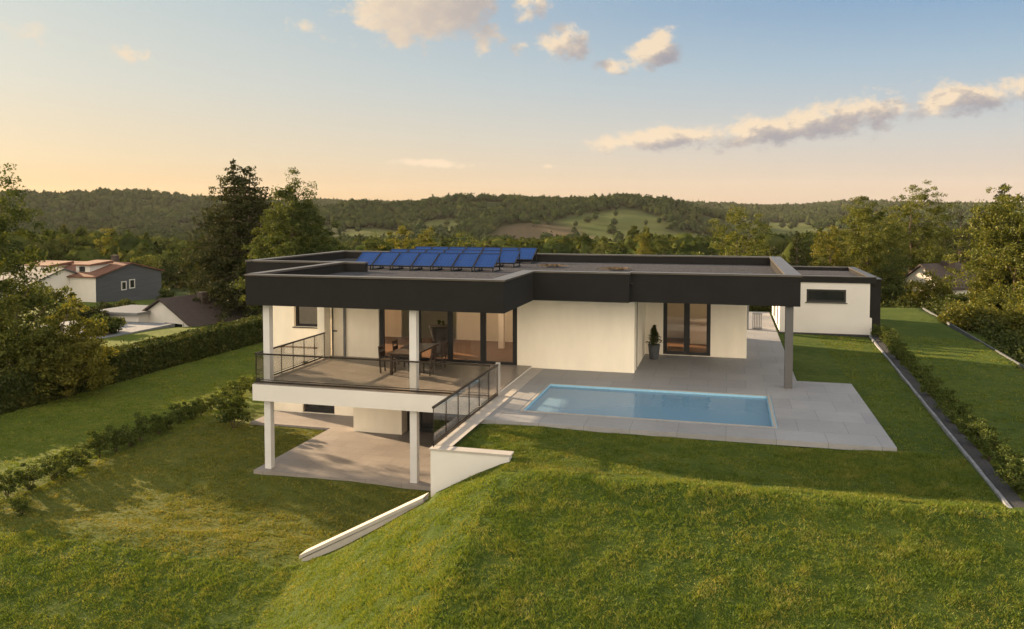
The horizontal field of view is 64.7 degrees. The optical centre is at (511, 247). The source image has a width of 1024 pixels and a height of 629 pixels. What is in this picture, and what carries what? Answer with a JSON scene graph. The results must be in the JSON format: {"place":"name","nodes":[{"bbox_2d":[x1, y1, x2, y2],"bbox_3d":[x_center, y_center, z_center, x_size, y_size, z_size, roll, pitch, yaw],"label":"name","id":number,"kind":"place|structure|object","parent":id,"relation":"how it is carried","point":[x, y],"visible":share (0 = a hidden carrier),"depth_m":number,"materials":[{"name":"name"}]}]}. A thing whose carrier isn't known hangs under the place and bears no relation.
{"place":"outdoors","nodes":[
{"label":"outdoors","id":0,"kind":"place"},
{"bbox_2d":[34,321,174,338],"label":"driveway","id":1,"kind":"structure","parent":0,"point":[131,327],"depth_m":63.84,"materials":[{"name":"concrete"}]},
{"bbox_2d":[0,343,263,502],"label":"lawn grass","id":2,"kind":"structure","parent":0,"point":[141,399],"depth_m":34.39,"materials":[{"name":"plant"}]},
{"bbox_2d":[0,420,430,566],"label":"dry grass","id":3,"kind":"structure","parent":0,"point":[206,464],"depth_m":23.86,"materials":[{"name":"plant"}]},
{"bbox_2d":[250,411,444,490],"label":"patio","id":4,"kind":"structure","parent":0,"point":[339,448],"depth_m":27.66,"materials":[{"name":"concrete"}]},
{"bbox_2d":[22,198,973,296],"bbox_3d":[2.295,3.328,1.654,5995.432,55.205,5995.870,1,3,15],"label":"hills","id":5,"kind":"structure","parent":0,"point":[626,218],"depth_m":709.39,"materials":[{"name":"plant"}]},
{"bbox_2d":[0,265,77,300],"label":"village house","id":6,"kind":"structure","parent":5,"relation":"on","point":[58,281],"depth_m":100.45,"materials":[{"name":"paint"}]},
{"bbox_2d":[25,255,164,301],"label":"village house","id":7,"kind":"structure","parent":5,"relation":"on","point":[113,279],"depth_m":104.10,"materials":[{"name":"paint"}]},
{"bbox_2d":[93,228,115,254],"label":"village tree","id":8,"kind":"object","parent":5,"relation":"on","point":[103,240],"visible":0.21,"depth_m":149.63,"materials":[{"name":"green plant"}]},
{"bbox_2d":[129,254,168,289],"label":"village tree","id":9,"kind":"object","parent":5,"relation":"on","point":[137,259],"visible":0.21,"depth_m":128.14,"materials":[{"name":"green plant"}]},
{"bbox_2d":[151,253,179,286],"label":"village tree","id":10,"kind":"object","parent":5,"relation":"on","point":[164,266],"visible":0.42,"depth_m":135.08,"materials":[{"name":"green plant"}]},
{"bbox_2d":[162,257,195,287],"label":"village tree","id":11,"kind":"object","parent":5,"relation":"on","point":[178,277],"visible":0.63,"depth_m":139.91,"materials":[{"name":"green plant"}]},
{"bbox_2d":[6,192,980,246],"bbox_3d":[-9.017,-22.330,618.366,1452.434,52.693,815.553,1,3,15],"label":"forest","id":12,"kind":"object","parent":5,"relation":"on","point":[478,221],"visible":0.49,"depth_m":767.67,"materials":[{"name":"green plant"}]},
{"bbox_2d":[0,224,1011,285],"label":"forest","id":13,"kind":"object","parent":5,"relation":"on","point":[125,248],"visible":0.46,"depth_m":164.01,"materials":[{"name":"green plant"}]},
{"bbox_2d":[0,187,1023,226],"bbox_3d":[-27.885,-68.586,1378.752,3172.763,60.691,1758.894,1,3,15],"label":"forest","id":14,"kind":"object","parent":5,"relation":"on","point":[70,205],"visible":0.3,"depth_m":1102.97,"materials":[{"name":"green plant"}]},
{"bbox_2d":[633,232,656,254],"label":"broadleaf tree","id":15,"kind":"object","parent":5,"relation":"on","point":[645,246],"visible":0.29,"depth_m":104.89,"materials":[{"name":"green plant"}]},
{"bbox_2d":[651,234,672,254],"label":"broadleaf tree","id":16,"kind":"object","parent":5,"relation":"on","point":[664,244],"visible":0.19,"depth_m":119.76,"materials":[{"name":"green plant"}]},
{"bbox_2d":[921,200,981,271],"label":"broadleaf tree","id":17,"kind":"object","parent":5,"relation":"on","point":[956,238],"visible":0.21,"depth_m":99.91,"materials":[{"name":"green plant"}]},
{"bbox_2d":[974,183,1023,276],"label":"tree","id":18,"kind":"object","parent":5,"relation":"on","point":[1000,194],"visible":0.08,"depth_m":91.73,"materials":[{"name":"green plant"}]},
{"bbox_2d":[0,299,1023,628],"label":"ground","id":19,"kind":"structure","parent":0,"point":[814,359],"depth_m":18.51,"materials":[{"name":"plant"}]},
{"bbox_2d":[0,469,23,495],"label":"shrub","id":20,"kind":"object","parent":19,"relation":"on","point":[10,481],"visible":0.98,"depth_m":23.92,"materials":[{"name":"green plant"}]},
{"bbox_2d":[5,493,32,516],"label":"shrub","id":21,"kind":"object","parent":19,"relation":"on","point":[22,505],"visible":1,"depth_m":22.48,"materials":[{"name":"green plant"}]},
{"bbox_2d":[7,462,47,489],"bbox_3d":[-14.675,6.983,24.532,0.966,0.904,0.955,1,3,18],"label":"shrub","id":22,"kind":"object","parent":19,"relation":"on","point":[27,476],"visible":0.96,"depth_m":24.47,"materials":[{"name":"green plant"}]},
{"bbox_2d":[0,162,64,369],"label":"broadleaf tree","id":23,"kind":"object","parent":19,"relation":"on","point":[8,263],"visible":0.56,"depth_m":37.14,"materials":[{"name":"green plant"}]},
{"bbox_2d":[0,294,81,394],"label":"bushy tree","id":24,"kind":"object","parent":19,"relation":"on","point":[12,341],"visible":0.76,"depth_m":34.91,"materials":[{"name":"green plant"}]},
{"bbox_2d":[18,280,76,317],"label":"village tree","id":25,"kind":"object","parent":19,"relation":"on","point":[57,295],"visible":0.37,"depth_m":78.35,"materials":[{"name":"green plant"}]},
{"bbox_2d":[33,455,74,480],"bbox_3d":[-14.492,6.997,25.447,1.124,0.848,0.994,0,3,-3],"label":"shrub","id":26,"kind":"object","parent":19,"relation":"on","point":[55,464],"visible":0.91,"depth_m":25.36,"materials":[{"name":"green plant"}]},
{"bbox_2d":[4,297,119,397],"bbox_3d":[-20.477,4.752,36.847,4.577,5.001,4.367,-1,3,-20],"label":"bushy tree","id":27,"kind":"object","parent":19,"relation":"on","point":[92,351],"visible":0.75,"depth_m":36.15,"materials":[{"name":"green plant"}]},
{"bbox_2d":[45,447,81,472],"bbox_3d":[-14.438,6.944,26.157,1.005,0.868,0.889,0,3,1],"label":"shrub","id":28,"kind":"object","parent":19,"relation":"on","point":[63,453],"visible":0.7,"depth_m":26.09,"materials":[{"name":"green plant"}]},
{"bbox_2d":[45,295,93,322],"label":"village tree","id":29,"kind":"object","parent":19,"relation":"on","point":[72,310],"visible":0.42,"depth_m":71.64,"materials":[{"name":"green plant"}]},
{"bbox_2d":[70,443,93,465],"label":"shrub","id":30,"kind":"object","parent":19,"relation":"on","point":[85,453],"visible":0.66,"depth_m":26.74,"materials":[{"name":"green plant"}]},
{"bbox_2d":[71,306,108,322],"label":"village tree","id":31,"kind":"object","parent":19,"relation":"on","point":[88,313],"visible":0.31,"depth_m":65.90,"materials":[{"name":"green plant"}]},
{"bbox_2d":[83,426,114,457],"bbox_3d":[-14.136,6.714,27.704,1.053,1.184,1.075,0,3,2],"label":"shrub","id":32,"kind":"object","parent":19,"relation":"on","point":[93,441],"visible":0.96,"depth_m":27.57,"materials":[{"name":"green plant"}]},
{"bbox_2d":[79,312,126,335],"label":"village tree","id":33,"kind":"object","parent":19,"relation":"on","point":[114,323],"visible":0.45,"depth_m":60.15,"materials":[{"name":"green plant"}]},
{"bbox_2d":[100,423,129,451],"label":"shrub","id":34,"kind":"object","parent":19,"relation":"on","point":[118,439],"visible":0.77,"depth_m":28.20,"materials":[{"name":"green plant"}]},
{"bbox_2d":[101,305,150,321],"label":"village garage","id":35,"kind":"structure","parent":19,"relation":"on","point":[132,313],"depth_m":67.44,"materials":[{"name":"paint"}]},
{"bbox_2d":[0,313,262,414],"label":"hedge","id":36,"kind":"object","parent":19,"relation":"on","point":[142,357],"visible":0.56,"depth_m":42.47,"materials":[{"name":"green plant"}]},
{"bbox_2d":[122,429,144,446],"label":"shrub","id":37,"kind":"object","parent":19,"relation":"on","point":[132,434],"visible":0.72,"depth_m":29.01,"materials":[{"name":"green plant"}]},
{"bbox_2d":[127,412,154,440],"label":"shrub","id":38,"kind":"object","parent":19,"relation":"on","point":[139,422],"visible":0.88,"depth_m":29.79,"materials":[{"name":"green plant"}]},
{"bbox_2d":[146,414,169,434],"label":"shrub","id":39,"kind":"object","parent":19,"relation":"on","point":[161,425],"visible":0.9,"depth_m":30.58,"materials":[{"name":"green plant"}]},
{"bbox_2d":[169,402,190,423],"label":"shrub","id":40,"kind":"object","parent":19,"relation":"on","point":[180,412],"visible":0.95,"depth_m":32.15,"materials":[{"name":"green plant"}]},
{"bbox_2d":[183,400,203,419],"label":"shrub","id":41,"kind":"object","parent":19,"relation":"on","point":[192,412],"visible":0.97,"depth_m":32.72,"materials":[{"name":"green plant"}]},
{"bbox_2d":[142,291,262,326],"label":"village house","id":42,"kind":"structure","parent":19,"relation":"on","point":[184,311],"depth_m":67.43,"materials":[{"name":"grey tile"}]},
{"bbox_2d":[210,391,244,420],"bbox_3d":[-11.430,6.464,32.644,1.184,1.336,1.171,2,3,36],"label":"shrub","id":43,"kind":"object","parent":19,"relation":"on","point":[222,404],"visible":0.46,"depth_m":32.46,"materials":[{"name":"green plant"}]},
{"bbox_2d":[168,158,289,321],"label":"spruce tree","id":44,"kind":"object","parent":19,"relation":"on","point":[224,253],"visible":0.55,"depth_m":70.57,"materials":[{"name":"green plant"}]},
{"bbox_2d":[219,380,244,396],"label":"shrub","id":45,"kind":"object","parent":19,"relation":"on","point":[236,387],"visible":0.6,"depth_m":35.85,"materials":[{"name":"green plant"}]},
{"bbox_2d":[212,389,252,428],"bbox_3d":[-10.871,6.397,31.499,1.467,1.577,1.436,0,3,-8],"label":"shrub","id":46,"kind":"object","parent":19,"relation":"on","point":[234,410],"visible":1,"depth_m":31.27,"materials":[{"name":"green plant"}]},
{"bbox_2d":[231,376,251,396],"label":"shrub","id":47,"kind":"object","parent":19,"relation":"on","point":[246,383],"visible":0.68,"depth_m":36.58,"materials":[{"name":"green plant"}]},
{"bbox_2d":[229,167,351,309],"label":"broadleaf tree","id":48,"kind":"object","parent":19,"relation":"on","point":[294,233],"visible":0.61,"depth_m":62.20,"materials":[{"name":"green plant"}]},
{"bbox_2d":[299,492,428,560],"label":"garden wall","id":49,"kind":"structure","parent":19,"relation":"on","point":[341,539],"depth_m":19.22,"materials":[{"name":"concrete"}]},
{"bbox_2d":[361,231,393,250],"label":"broadleaf tree","id":50,"kind":"object","parent":19,"relation":"on","point":[375,246],"visible":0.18,"depth_m":89.68,"materials":[{"name":"green plant"}]},
{"bbox_2d":[378,225,419,248],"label":"broadleaf tree","id":51,"kind":"object","parent":19,"relation":"on","point":[401,231],"visible":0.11,"depth_m":77.41,"materials":[{"name":"green plant"}]},
{"bbox_2d":[413,226,436,246],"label":"broadleaf tree","id":52,"kind":"object","parent":19,"relation":"on","point":[424,242],"visible":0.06,"depth_m":79.78,"materials":[{"name":"green plant"}]},
{"bbox_2d":[447,231,479,246],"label":"broadleaf tree","id":53,"kind":"object","parent":19,"relation":"on","point":[461,243],"visible":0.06,"depth_m":79.11,"materials":[{"name":"green plant"}]},
{"bbox_2d":[429,368,543,496],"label":"retaining wall","id":54,"kind":"structure","parent":19,"relation":"on","point":[451,464],"depth_m":19.07,"materials":[{"name":"white paint"}]},
{"bbox_2d":[432,364,497,446],"bbox_3d":[-1.153,4.134,21.789,0.054,0.973,5.540,1,3,15],"label":"glass railing","id":55,"kind":"object","parent":54,"relation":"on","point":[455,409],"visible":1,"depth_m":21.33,"materials":[{"name":"glass"}]},
{"bbox_2d":[244,251,801,482],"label":"modern house","id":56,"kind":"structure","parent":19,"relation":"on","point":[583,312],"depth_m":28.34,"materials":[{"name":"white"}]},
{"bbox_2d":[256,332,324,380],"bbox_3d":[-7.656,3.783,28.264,0.054,0.973,4.580,1,3,15],"label":"glass railing","id":57,"kind":"object","parent":56,"relation":"on","point":[313,345],"visible":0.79,"depth_m":28.35,"materials":[{"name":"glass"}]},
{"bbox_2d":[292,307,316,328],"bbox_3d":[-8.368,2.547,33.400,1.460,1.560,0.310,1,3,15],"label":"window","id":58,"kind":"structure","parent":56,"relation":"in","point":[305,316],"depth_m":33.58,"materials":[{"name":"clear glass"}]},
{"bbox_2d":[304,361,334,413],"bbox_3d":[-7.957,5.791,33.476,1.450,2.110,0.090,1,3,15],"label":"window","id":59,"kind":"structure","parent":56,"relation":"in","point":[307,407],"depth_m":33.49,"materials":[{"name":"black glass"}]},
{"bbox_2d":[332,308,342,355],"bbox_3d":[-6.662,3.119,30.885,0.490,2.180,0.170,1,3,15],"label":"door","id":60,"kind":"structure","parent":56,"relation":"in","point":[337,313],"depth_m":30.93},
{"bbox_2d":[355,252,380,269],"bbox_3d":[-6.003,0.541,33.457,0.835,0.682,1.116,1,3,15],"label":"solar panel","id":61,"kind":"object","parent":56,"relation":"on","point":[370,257],"visible":0.64,"depth_m":33.51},
{"bbox_2d":[254,353,489,393],"bbox_3d":[-4.463,3.928,25.000,7.900,0.973,0.054,1,3,15],"label":"glass railing","id":62,"kind":"object","parent":56,"relation":"on","point":[352,386],"visible":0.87,"depth_m":25.02,"materials":[{"name":"glass"}]},
{"bbox_2d":[372,252,400,269],"bbox_3d":[-5.166,0.551,33.233,0.835,0.682,1.116,1,3,15],"label":"solar panel","id":63,"kind":"object","parent":56,"relation":"on","point":[388,259],"visible":0.96,"depth_m":33.18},
{"bbox_2d":[391,252,419,270],"bbox_3d":[-4.330,0.561,33.009,0.835,0.682,1.116,1,3,15],"label":"solar panel","id":64,"kind":"object","parent":56,"relation":"on","point":[405,259],"visible":0.94,"depth_m":32.97,"materials":[{"name":"glass"}]},
{"bbox_2d":[387,343,438,374],"bbox_3d":[-3.422,3.894,28.191,1.000,0.759,2.300,1,3,15],"label":"dining table","id":65,"kind":"object","parent":56,"relation":"on","point":[403,351],"visible":0.44,"depth_m":27.69,"materials":[{"name":"brown wood"}]},
{"bbox_2d":[412,252,439,270],"bbox_3d":[-3.493,0.571,32.785,0.835,0.682,1.116,1,3,15],"label":"solar panel","id":66,"kind":"object","parent":56,"relation":"on","point":[425,259],"visible":0.96,"depth_m":32.75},
{"bbox_2d":[428,320,447,354],"bbox_3d":[-2.819,3.493,31.586,0.900,1.382,0.900,1,3,15],"label":"chair","id":67,"kind":"object","parent":56,"relation":"on","point":[439,333],"visible":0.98,"depth_m":31.33,"materials":[{"name":"brown wood"}]},
{"bbox_2d":[407,411,468,432],"bbox_3d":[-2.661,5.860,30.369,2.710,2.270,0.090,1,3,15],"label":"sliding door","id":68,"kind":"structure","parent":56,"relation":"in","point":[425,418],"depth_m":30.56,"materials":[{"name":"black glass"}]},
{"bbox_2d":[432,253,459,270],"bbox_3d":[-2.657,0.581,32.561,0.835,0.682,1.116,1,3,15],"label":"solar panel","id":69,"kind":"object","parent":56,"relation":"on","point":[445,260],"visible":0.95,"depth_m":32.49,"materials":[{"name":"glass"}]},
{"bbox_2d":[380,308,516,364],"bbox_3d":[-2.389,2.967,29.805,5.360,2.580,0.090,1,3,15],"label":"sliding door","id":70,"kind":"structure","parent":56,"relation":"in","point":[382,312],"depth_m":29.70,"materials":[{"name":"brown glass"}]},
{"bbox_2d":[452,253,479,271],"bbox_3d":[-1.820,0.591,32.337,0.835,0.682,1.116,1,3,15],"label":"solar panel","id":71,"kind":"object","parent":56,"relation":"on","point":[466,260],"visible":0.94,"depth_m":32.29,"materials":[{"name":"glass"}]},
{"bbox_2d":[473,253,500,271],"bbox_3d":[-0.984,0.601,32.113,0.835,0.682,1.116,1,3,15],"label":"solar panel","id":72,"kind":"object","parent":56,"relation":"on","point":[487,260],"visible":1,"depth_m":32.10,"materials":[{"name":"glass"}]},
{"bbox_2d":[496,250,520,267],"bbox_3d":[-0.156,0.484,34.736,0.835,0.682,1.116,1,3,15],"label":"solar panel","id":73,"kind":"object","parent":56,"relation":"on","point":[508,256],"visible":0.91,"depth_m":34.73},
{"bbox_2d":[516,247,536,263],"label":"solar panel","id":74,"kind":"object","parent":56,"relation":"on","point":[527,253],"visible":0.81,"depth_m":37.26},
{"bbox_2d":[663,303,710,355],"bbox_3d":[6.800,2.945,31.412,1.800,2.480,0.090,1,3,15],"label":"glass door","id":75,"kind":"structure","parent":56,"relation":"in","point":[686,306],"depth_m":31.38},
{"bbox_2d":[479,369,896,451],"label":"terrace","id":76,"kind":"structure","parent":19,"relation":"on","point":[826,415],"depth_m":22.07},
{"bbox_2d":[519,383,777,427],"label":"swimming pool","id":77,"kind":"structure","parent":76,"relation":"in","point":[751,410],"depth_m":25.28,"materials":[{"name":"liquid"}]},
{"bbox_2d":[691,204,787,258],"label":"broadleaf tree","id":78,"kind":"object","parent":19,"relation":"on","point":[743,238],"visible":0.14,"depth_m":62.80,"materials":[{"name":"green plant"}]},
{"bbox_2d":[788,231,806,265],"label":"conifer tree","id":79,"kind":"object","parent":19,"relation":"on","point":[796,250],"visible":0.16,"depth_m":61.00,"materials":[{"name":"green plant"}]},
{"bbox_2d":[772,266,881,334],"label":"garage building","id":80,"kind":"structure","parent":19,"relation":"on","point":[840,300],"depth_m":37.45,"materials":[{"name":"white paint"}]},
{"bbox_2d":[805,289,847,303],"bbox_3d":[14.591,2.271,37.515,1.840,0.635,0.160,1,3,15],"label":"window","id":81,"kind":"structure","parent":80,"relation":"in","point":[813,295],"depth_m":37.52,"materials":[{"name":"black glass"}]},
{"bbox_2d":[809,225,862,266],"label":"broadleaf tree","id":82,"kind":"object","parent":19,"relation":"on","point":[826,241],"visible":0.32,"depth_m":61.74,"materials":[{"name":"green plant"}]},
{"bbox_2d":[836,195,909,295],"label":"broadleaf tree","id":83,"kind":"object","parent":19,"relation":"on","point":[863,220],"visible":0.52,"depth_m":64.32,"materials":[{"name":"green plant"}]},
{"bbox_2d":[870,246,913,307],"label":"broadleaf tree","id":84,"kind":"object","parent":19,"relation":"on","point":[889,287],"visible":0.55,"depth_m":59.65,"materials":[{"name":"green plant"}]},
{"bbox_2d":[886,342,909,359],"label":"shrub","id":85,"kind":"object","parent":19,"relation":"on","point":[895,349],"visible":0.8,"depth_m":30.96,"materials":[{"name":"green plant"}]},
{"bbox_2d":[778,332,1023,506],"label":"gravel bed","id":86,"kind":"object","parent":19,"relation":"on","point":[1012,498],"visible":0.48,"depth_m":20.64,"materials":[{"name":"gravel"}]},
{"bbox_2d":[933,388,962,410],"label":"shrub","id":87,"kind":"object","parent":86,"relation":"on","point":[949,398],"visible":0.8,"depth_m":22.77,"materials":[{"name":"green plant"}]},
{"bbox_2d":[940,401,974,423],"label":"shrub","id":88,"kind":"object","parent":86,"relation":"on","point":[962,408],"visible":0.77,"depth_m":21.64,"materials":[{"name":"green plant"}]},
{"bbox_2d":[955,415,996,448],"bbox_3d":[11.249,4.495,19.526,0.782,0.867,0.791,-1,3,-18],"label":"shrub","id":89,"kind":"object","parent":86,"relation":"on","point":[972,428],"visible":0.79,"depth_m":19.45,"materials":[{"name":"green plant"}]},
{"bbox_2d":[971,429,1010,462],"bbox_3d":[10.939,4.576,18.505,0.695,0.812,0.702,-1,3,-22],"label":"shrub","id":90,"kind":"object","parent":86,"relation":"on","point":[994,441],"visible":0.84,"depth_m":18.47,"materials":[{"name":"green plant"}]},
{"bbox_2d":[989,444,1023,471],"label":"shrub","id":91,"kind":"object","parent":86,"relation":"on","point":[1000,455],"visible":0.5,"depth_m":17.25,"materials":[{"name":"green plant"}]},
{"bbox_2d":[994,455,1023,493],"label":"shrub","id":92,"kind":"object","parent":86,"relation":"on","point":[1006,471],"visible":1,"depth_m":16.35,"materials":[{"name":"green plant"}]},
{"bbox_2d":[899,350,920,368],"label":"shrub","id":93,"kind":"object","parent":19,"relation":"on","point":[912,357],"visible":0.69,"depth_m":29.04,"materials":[{"name":"green plant"}]},
{"bbox_2d":[858,179,965,301],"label":"broadleaf tree","id":94,"kind":"object","parent":19,"relation":"on","point":[923,253],"visible":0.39,"depth_m":67.06,"materials":[{"name":"green plant"}]},
{"bbox_2d":[897,268,957,308],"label":"broadleaf tree","id":95,"kind":"object","parent":19,"relation":"on","point":[928,291],"visible":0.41,"depth_m":55.00,"materials":[{"name":"green plant"}]},
{"bbox_2d":[918,374,943,398],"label":"shrub","id":96,"kind":"object","parent":19,"relation":"on","point":[934,383],"visible":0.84,"depth_m":24.80,"materials":[{"name":"green plant"}]},
{"bbox_2d":[895,261,974,306],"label":"village house","id":97,"kind":"structure","parent":19,"relation":"on","point":[916,272],"depth_m":60.80,"materials":[{"name":"paint"}]},
{"bbox_2d":[869,335,1011,507],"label":"lawn kerb","id":98,"kind":"structure","parent":19,"relation":"on","point":[1000,496],"depth_m":20.48,"materials":[{"name":"concrete"}]},
{"bbox_2d":[881,294,1023,364],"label":"undergrowth","id":99,"kind":"object","parent":19,"relation":"on","point":[1013,344],"visible":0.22,"depth_m":37.81,"materials":[{"name":"green plant"}]},
{"bbox_2d":[949,410,977,433],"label":"shrub","id":100,"kind":"object","parent":19,"relation":"on","point":[962,418],"visible":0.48,"depth_m":20.73,"materials":[{"name":"green plant"}]},
{"bbox_2d":[935,299,1009,331],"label":"bush","id":101,"kind":"object","parent":19,"relation":"on","point":[956,316],"visible":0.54,"depth_m":40.77,"materials":[{"name":"green plant"}]},
{"bbox_2d":[923,307,1023,371],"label":"boundary kerb","id":102,"kind":"structure","parent":19,"relation":"on","point":[959,330],"depth_m":36.92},
{"bbox_2d":[941,184,1023,313],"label":"broadleaf tree","id":103,"kind":"object","parent":19,"relation":"on","point":[1007,253],"visible":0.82,"depth_m":44.71,"materials":[{"name":"green plant"}]},
{"bbox_2d":[965,264,1011,311],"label":"broadleaf tree","id":104,"kind":"object","parent":19,"relation":"on","point":[999,306],"visible":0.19,"depth_m":46.78,"materials":[{"name":"green plant"}]},
{"bbox_2d":[995,303,1023,338],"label":"shrub","id":105,"kind":"object","parent":19,"relation":"on","point":[1012,319],"visible":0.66,"depth_m":37.88,"materials":[{"name":"green plant"}]},
{"bbox_2d":[998,261,1023,314],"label":"broadleaf tree","id":106,"kind":"object","parent":19,"relation":"on","point":[1009,305],"visible":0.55,"depth_m":42.14,"materials":[{"name":"green plant"}]},
{"bbox_2d":[0,0,1023,204],"label":"sky","id":107,"kind":"structure","parent":0,"point":[763,102],"materials":[{"name":"blue"}]},
{"bbox_2d":[635,311,796,380],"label":"patio","id":108,"kind":"structure","parent":0,"point":[764,360],"depth_m":29.97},
{"bbox_2d":[645,324,662,359],"bbox_3d":[5.420,3.575,30.683,0.640,1.328,0.589,1,3,29],"label":"potted fir","id":109,"kind":"object","parent":108,"relation":"on","point":[653,347],"visible":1,"depth_m":30.57,"materials":[{"name":"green plant"}]},
{"bbox_2d":[435,335,1023,509],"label":"grass","id":110,"kind":"structure","parent":0,"point":[805,457],"depth_m":18.69,"materials":[{"name":"plant"}]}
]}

